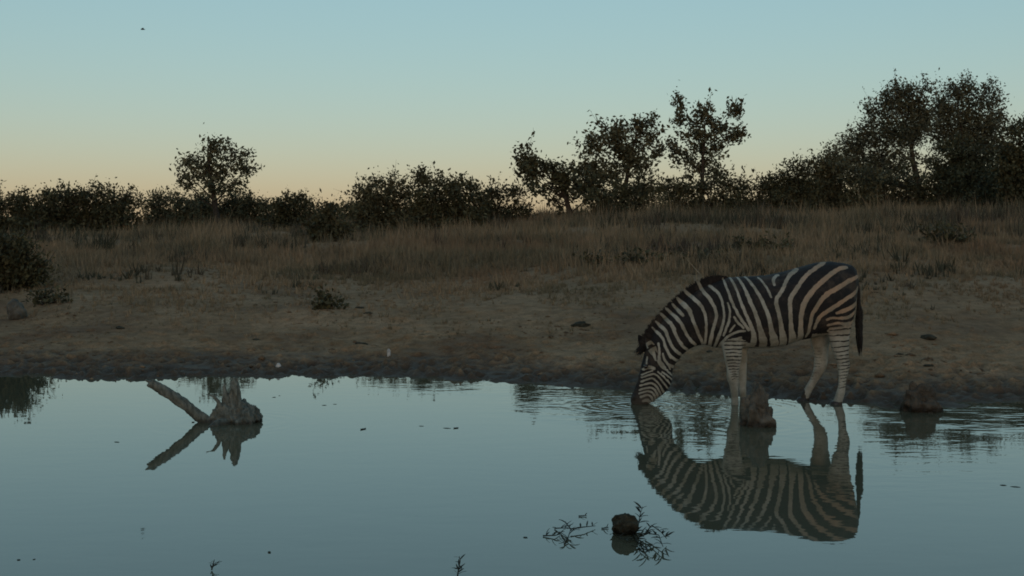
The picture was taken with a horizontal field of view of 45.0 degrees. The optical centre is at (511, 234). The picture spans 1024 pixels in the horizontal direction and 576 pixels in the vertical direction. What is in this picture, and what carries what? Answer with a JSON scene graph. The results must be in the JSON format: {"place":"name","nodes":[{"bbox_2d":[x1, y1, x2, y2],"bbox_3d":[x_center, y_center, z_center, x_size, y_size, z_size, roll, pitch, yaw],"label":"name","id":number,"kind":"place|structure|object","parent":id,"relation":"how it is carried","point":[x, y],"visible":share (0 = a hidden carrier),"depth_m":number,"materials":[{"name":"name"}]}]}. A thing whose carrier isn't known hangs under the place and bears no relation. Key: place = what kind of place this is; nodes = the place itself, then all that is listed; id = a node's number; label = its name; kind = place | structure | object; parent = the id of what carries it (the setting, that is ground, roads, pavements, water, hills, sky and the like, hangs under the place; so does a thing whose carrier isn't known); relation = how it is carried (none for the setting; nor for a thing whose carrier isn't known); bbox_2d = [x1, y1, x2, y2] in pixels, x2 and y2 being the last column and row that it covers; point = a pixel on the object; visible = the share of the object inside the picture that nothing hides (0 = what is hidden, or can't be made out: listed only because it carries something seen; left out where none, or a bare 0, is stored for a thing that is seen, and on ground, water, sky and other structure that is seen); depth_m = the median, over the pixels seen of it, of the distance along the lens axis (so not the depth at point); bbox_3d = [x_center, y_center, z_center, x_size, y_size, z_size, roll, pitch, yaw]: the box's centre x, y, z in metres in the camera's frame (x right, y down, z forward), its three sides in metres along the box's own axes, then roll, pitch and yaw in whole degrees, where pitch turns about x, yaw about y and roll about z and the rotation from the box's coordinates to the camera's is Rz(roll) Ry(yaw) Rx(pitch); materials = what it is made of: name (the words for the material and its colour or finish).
{"place":"outdoors","nodes":[
{"label":"outdoors","id":0,"kind":"place"},
{"bbox_2d":[0,369,1023,575],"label":"water","id":1,"kind":"structure","parent":0,"point":[123,477],"depth_m":7.73,"materials":[{"name":"blue liquid"}]},
{"bbox_2d":[145,377,262,426],"bbox_3d":[-2.504,1.438,10.130,0.931,0.526,0.366,0,0,-25],"label":"tree stump","id":2,"kind":"object","parent":1,"relation":"in","point":[233,407],"visible":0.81,"depth_m":10.16,"materials":[{"name":"grey wood"}]},
{"bbox_2d":[210,560,221,569],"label":"water weed","id":3,"kind":"object","parent":1,"relation":"on","point":[213,565],"visible":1,"depth_m":5.71,"materials":[{"name":"green plant"}]},
{"bbox_2d":[455,554,464,575],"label":"water weed","id":4,"kind":"object","parent":1,"relation":"on","point":[459,569],"visible":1,"depth_m":5.63,"materials":[{"name":"green plant"}]},
{"bbox_2d":[543,513,608,544],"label":"water weed","id":5,"kind":"object","parent":1,"relation":"on","point":[571,530],"visible":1,"depth_m":6.42,"materials":[{"name":"green plant"}]},
{"bbox_2d":[611,513,638,535],"bbox_3d":[0.587,1.509,6.419,0.142,0.132,0.148,0,0,0],"label":"rock","id":6,"kind":"object","parent":1,"relation":"in","point":[624,523],"visible":0.97,"depth_m":6.37,"materials":[{"name":"brown stone"}]},
{"bbox_2d":[610,501,674,553],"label":"water weed","id":7,"kind":"object","parent":1,"relation":"on","point":[648,531],"visible":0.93,"depth_m":6.26,"materials":[{"name":"green plant"}]},
{"bbox_2d":[631,261,862,404],"bbox_3d":[2.171,0.969,11.417,2.170,1.441,0.609,0,0,0],"label":"zebra","id":8,"kind":"object","parent":1,"relation":"in","point":[734,318],"visible":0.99,"depth_m":11.25},
{"bbox_2d":[0,211,1023,407],"bbox_3d":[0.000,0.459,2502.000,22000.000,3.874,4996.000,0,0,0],"label":"ground","id":9,"kind":"structure","parent":0,"point":[999,341],"depth_m":15.81,"materials":[{"name":"soil"}]},
{"bbox_2d":[6,299,26,319],"bbox_3d":[-7.451,1.148,18.613,0.309,0.372,0.326,0,0,0],"label":"rock","id":10,"kind":"object","parent":9,"relation":"on","point":[16,309],"visible":0.87,"depth_m":18.51,"materials":[{"name":"grey stone"}]},
{"bbox_2d":[0,180,63,235],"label":"bush","id":11,"kind":"object","parent":9,"relation":"on","point":[16,208],"visible":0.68,"depth_m":44.85,"materials":[{"name":"green plant"}]},
{"bbox_2d":[0,222,66,291],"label":"shrub","id":12,"kind":"object","parent":9,"relation":"on","point":[18,267],"visible":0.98,"depth_m":21.46,"materials":[{"name":"green plant"}]},
{"bbox_2d":[21,276,72,306],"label":"shrub","id":13,"kind":"object","parent":9,"relation":"on","point":[47,299],"visible":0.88,"depth_m":19.57,"materials":[{"name":"green plant"}]},
{"bbox_2d":[25,175,98,234],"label":"bush","id":14,"kind":"object","parent":9,"relation":"on","point":[71,204],"visible":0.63,"depth_m":45.46,"materials":[{"name":"green plant"}]},
{"bbox_2d":[71,177,150,233],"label":"bush","id":15,"kind":"object","parent":9,"relation":"on","point":[106,211],"visible":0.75,"depth_m":45.78,"materials":[{"name":"green plant"}]},
{"bbox_2d":[136,184,210,229],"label":"bush","id":16,"kind":"object","parent":9,"relation":"on","point":[158,202],"visible":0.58,"depth_m":53.66,"materials":[{"name":"green plant"}]},
{"bbox_2d":[169,123,264,225],"bbox_3d":[-13.880,-2.698,57.966,4.195,5.137,3.045,0,0,-21],"label":"savanna tree","id":17,"kind":"object","parent":9,"relation":"on","point":[207,173],"visible":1,"depth_m":57.83,"materials":[{"name":"green plant"}]},
{"bbox_2d":[185,188,258,224],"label":"bush","id":18,"kind":"object","parent":9,"relation":"on","point":[227,202],"visible":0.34,"depth_m":62.40,"materials":[{"name":"green plant"}]},
{"bbox_2d":[225,187,276,225],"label":"bush","id":19,"kind":"object","parent":9,"relation":"on","point":[250,209],"visible":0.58,"depth_m":61.58,"materials":[{"name":"green plant"}]},
{"bbox_2d":[255,188,319,229],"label":"bush","id":20,"kind":"object","parent":9,"relation":"on","point":[284,212],"visible":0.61,"depth_m":57.60,"materials":[{"name":"green plant"}]},
{"bbox_2d":[308,275,348,309],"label":"shrub","id":21,"kind":"object","parent":9,"relation":"on","point":[325,302],"visible":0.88,"depth_m":18.69,"materials":[{"name":"green plant"}]},
{"bbox_2d":[297,189,360,241],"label":"bush","id":22,"kind":"object","parent":9,"relation":"on","point":[323,218],"visible":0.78,"depth_m":35.87,"materials":[{"name":"green plant"}]},
{"bbox_2d":[329,198,359,222],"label":"bush","id":23,"kind":"object","parent":9,"relation":"on","point":[345,205],"visible":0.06,"depth_m":69.83,"materials":[{"name":"green plant"}]},
{"bbox_2d":[335,163,416,235],"bbox_3d":[-4.440,-0.950,43.018,3.498,3.349,2.236,0,0,0],"label":"bush","id":24,"kind":"object","parent":9,"relation":"on","point":[372,206],"visible":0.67,"depth_m":42.79,"materials":[{"name":"green plant"}]},
{"bbox_2d":[397,161,494,232],"bbox_3d":[-2.285,-0.929,41.800,3.433,3.201,2.133,0,0,0],"label":"bush","id":25,"kind":"object","parent":9,"relation":"on","point":[453,204],"visible":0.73,"depth_m":41.73,"materials":[{"name":"green plant"}]},
{"bbox_2d":[471,171,539,225],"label":"bush","id":26,"kind":"object","parent":9,"relation":"on","point":[502,210],"visible":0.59,"depth_m":46.90,"materials":[{"name":"green plant"}]},
{"bbox_2d":[0,190,1023,320],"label":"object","id":27,"kind":"object","parent":9,"relation":"on","point":[756,216],"visible":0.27,"depth_m":33.20,"materials":[{"name":"brown plant"}]},
{"bbox_2d":[0,246,1023,392],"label":"soil crumbs","id":28,"kind":"object","parent":9,"relation":"on","point":[878,374],"visible":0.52,"depth_m":16.19,"materials":[{"name":"brown soil"}]},
{"bbox_2d":[2,187,1023,295],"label":"dry grass","id":29,"kind":"structure","parent":9,"relation":"on","point":[403,246],"depth_m":28.58,"materials":[{"name":"brown plant"}]},
{"bbox_2d":[509,130,607,217],"bbox_3d":[1.761,-2.196,46.075,3.768,3.574,2.292,0,0,0],"label":"savanna tree","id":30,"kind":"object","parent":9,"relation":"on","point":[529,166],"visible":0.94,"depth_m":45.84,"materials":[{"name":"green plant"}]},
{"bbox_2d":[570,321,590,326],"bbox_3d":[0.944,1.230,16.805,0.266,0.110,0.253,0,0,36],"label":"clod","id":31,"kind":"object","parent":9,"relation":"on","point":[581,324],"visible":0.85,"depth_m":16.72,"materials":[{"name":"brown soil"}]},
{"bbox_2d":[572,246,623,266],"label":"shrub","id":32,"kind":"object","parent":9,"relation":"on","point":[592,260],"visible":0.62,"depth_m":24.13,"materials":[{"name":"green plant"}]},
{"bbox_2d":[567,108,673,202],"bbox_3d":[4.085,-2.666,47.150,4.155,4.268,2.495,0,0,0],"label":"savanna tree","id":33,"kind":"object","parent":9,"relation":"on","point":[629,155],"visible":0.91,"depth_m":46.78,"materials":[{"name":"green plant"}]},
{"bbox_2d":[572,170,684,216],"bbox_3d":[4.189,-1.375,44.947,4.053,2.082,2.353,0,0,-9],"label":"bush","id":34,"kind":"object","parent":9,"relation":"on","point":[636,190],"visible":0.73,"depth_m":44.76,"materials":[{"name":"green plant"}]},
{"bbox_2d":[617,242,672,264],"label":"shrub","id":35,"kind":"object","parent":9,"relation":"on","point":[636,257],"visible":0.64,"depth_m":23.57,"materials":[{"name":"green plant"}]},
{"bbox_2d":[650,164,751,212],"bbox_3d":[6.967,-1.565,45.945,3.808,2.158,2.368,0,0,-17],"label":"bush","id":36,"kind":"object","parent":9,"relation":"on","point":[704,189],"visible":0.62,"depth_m":45.84,"materials":[{"name":"green plant"}]},
{"bbox_2d":[664,80,750,196],"bbox_3d":[7.568,-3.370,48.081,3.392,5.310,2.156,0,0,0],"label":"savanna tree","id":37,"kind":"object","parent":9,"relation":"on","point":[701,137],"visible":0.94,"depth_m":47.88,"materials":[{"name":"green plant"}]},
{"bbox_2d":[739,381,776,427],"bbox_3d":[1.993,1.555,10.055,0.285,0.734,0.306,0,0,0],"label":"tree stump","id":38,"kind":"object","parent":9,"relation":"on","point":[756,410],"visible":0.57,"depth_m":9.97,"materials":[{"name":"wood"}]},
{"bbox_2d":[728,226,793,251],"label":"shrub","id":39,"kind":"object","parent":9,"relation":"on","point":[739,243],"visible":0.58,"depth_m":24.95,"materials":[{"name":"green plant"}]},
{"bbox_2d":[721,168,801,211],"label":"bush","id":40,"kind":"object","parent":9,"relation":"on","point":[761,187],"visible":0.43,"depth_m":46.79,"materials":[{"name":"green plant"}]},
{"bbox_2d":[752,149,841,212],"bbox_3d":[10.697,-1.793,47.183,3.339,2.968,2.662,0,0,-40],"label":"bush","id":41,"kind":"object","parent":9,"relation":"on","point":[800,178],"visible":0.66,"depth_m":46.76,"materials":[{"name":"green plant"}]},
{"bbox_2d":[803,132,894,211],"bbox_3d":[12.687,-2.189,47.932,3.915,3.569,2.805,0,0,33],"label":"bush","id":42,"kind":"object","parent":9,"relation":"on","point":[858,181],"visible":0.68,"depth_m":47.49,"materials":[{"name":"green plant"}]},
{"bbox_2d":[807,67,951,186],"bbox_3d":[18.876,-4.894,64.090,7.294,7.521,4.644,0,0,0],"label":"savanna tree","id":43,"kind":"object","parent":9,"relation":"on","point":[915,113],"visible":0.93,"depth_m":63.60,"materials":[{"name":"green plant"}]},
{"bbox_2d":[857,158,950,207],"bbox_3d":[15.752,-1.668,49.974,4.059,2.752,2.767,0,0,0],"label":"bush","id":44,"kind":"object","parent":9,"relation":"on","point":[920,193],"visible":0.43,"depth_m":49.57,"materials":[{"name":"green plant"}]},
{"bbox_2d":[899,381,942,412],"bbox_3d":[3.597,1.558,10.887,0.362,0.548,0.342,0,0,0],"label":"mud mound","id":45,"kind":"object","parent":9,"relation":"on","point":[922,397],"visible":0.61,"depth_m":10.80,"materials":[{"name":"brown soil"}]},
{"bbox_2d":[921,334,936,339],"bbox_3d":[5.021,1.241,14.906,0.205,0.083,0.197,0,0,0],"label":"clod","id":46,"kind":"object","parent":9,"relation":"on","point":[928,337],"visible":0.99,"depth_m":14.84,"materials":[{"name":"brown soil"}]},
{"bbox_2d":[918,219,977,245],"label":"shrub","id":47,"kind":"object","parent":9,"relation":"on","point":[951,236],"visible":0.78,"depth_m":26.63,"materials":[{"name":"green plant"}]},
{"bbox_2d":[912,127,1001,210],"bbox_3d":[18.720,-2.263,49.920,4.601,4.229,4.132,0,0,0],"label":"bush","id":48,"kind":"object","parent":9,"relation":"on","point":[961,160],"visible":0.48,"depth_m":49.58,"materials":[{"name":"green plant"}]},
{"bbox_2d":[925,68,1017,172],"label":"savanna tree","id":49,"kind":"object","parent":9,"relation":"on","point":[988,127],"visible":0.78,"depth_m":65.72,"materials":[{"name":"green plant"}]},
{"bbox_2d":[957,159,1002,209],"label":"bush","id":50,"kind":"object","parent":9,"relation":"on","point":[983,197],"visible":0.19,"depth_m":46.24,"materials":[{"name":"green plant"}]},
{"bbox_2d":[984,112,1023,209],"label":"savanna tree","id":51,"kind":"object","parent":9,"relation":"on","point":[1009,175],"visible":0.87,"depth_m":43.82,"materials":[{"name":"green plant"}]},
{"bbox_2d":[0,226,1023,343],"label":"short grass","id":52,"kind":"structure","parent":0,"point":[615,288],"depth_m":21.23,"materials":[{"name":"brown plant"}]},
{"bbox_2d":[0,0,1023,218],"label":"sky","id":53,"kind":"structure","parent":0,"point":[324,93],"materials":[{"name":"blue"}]}
]}

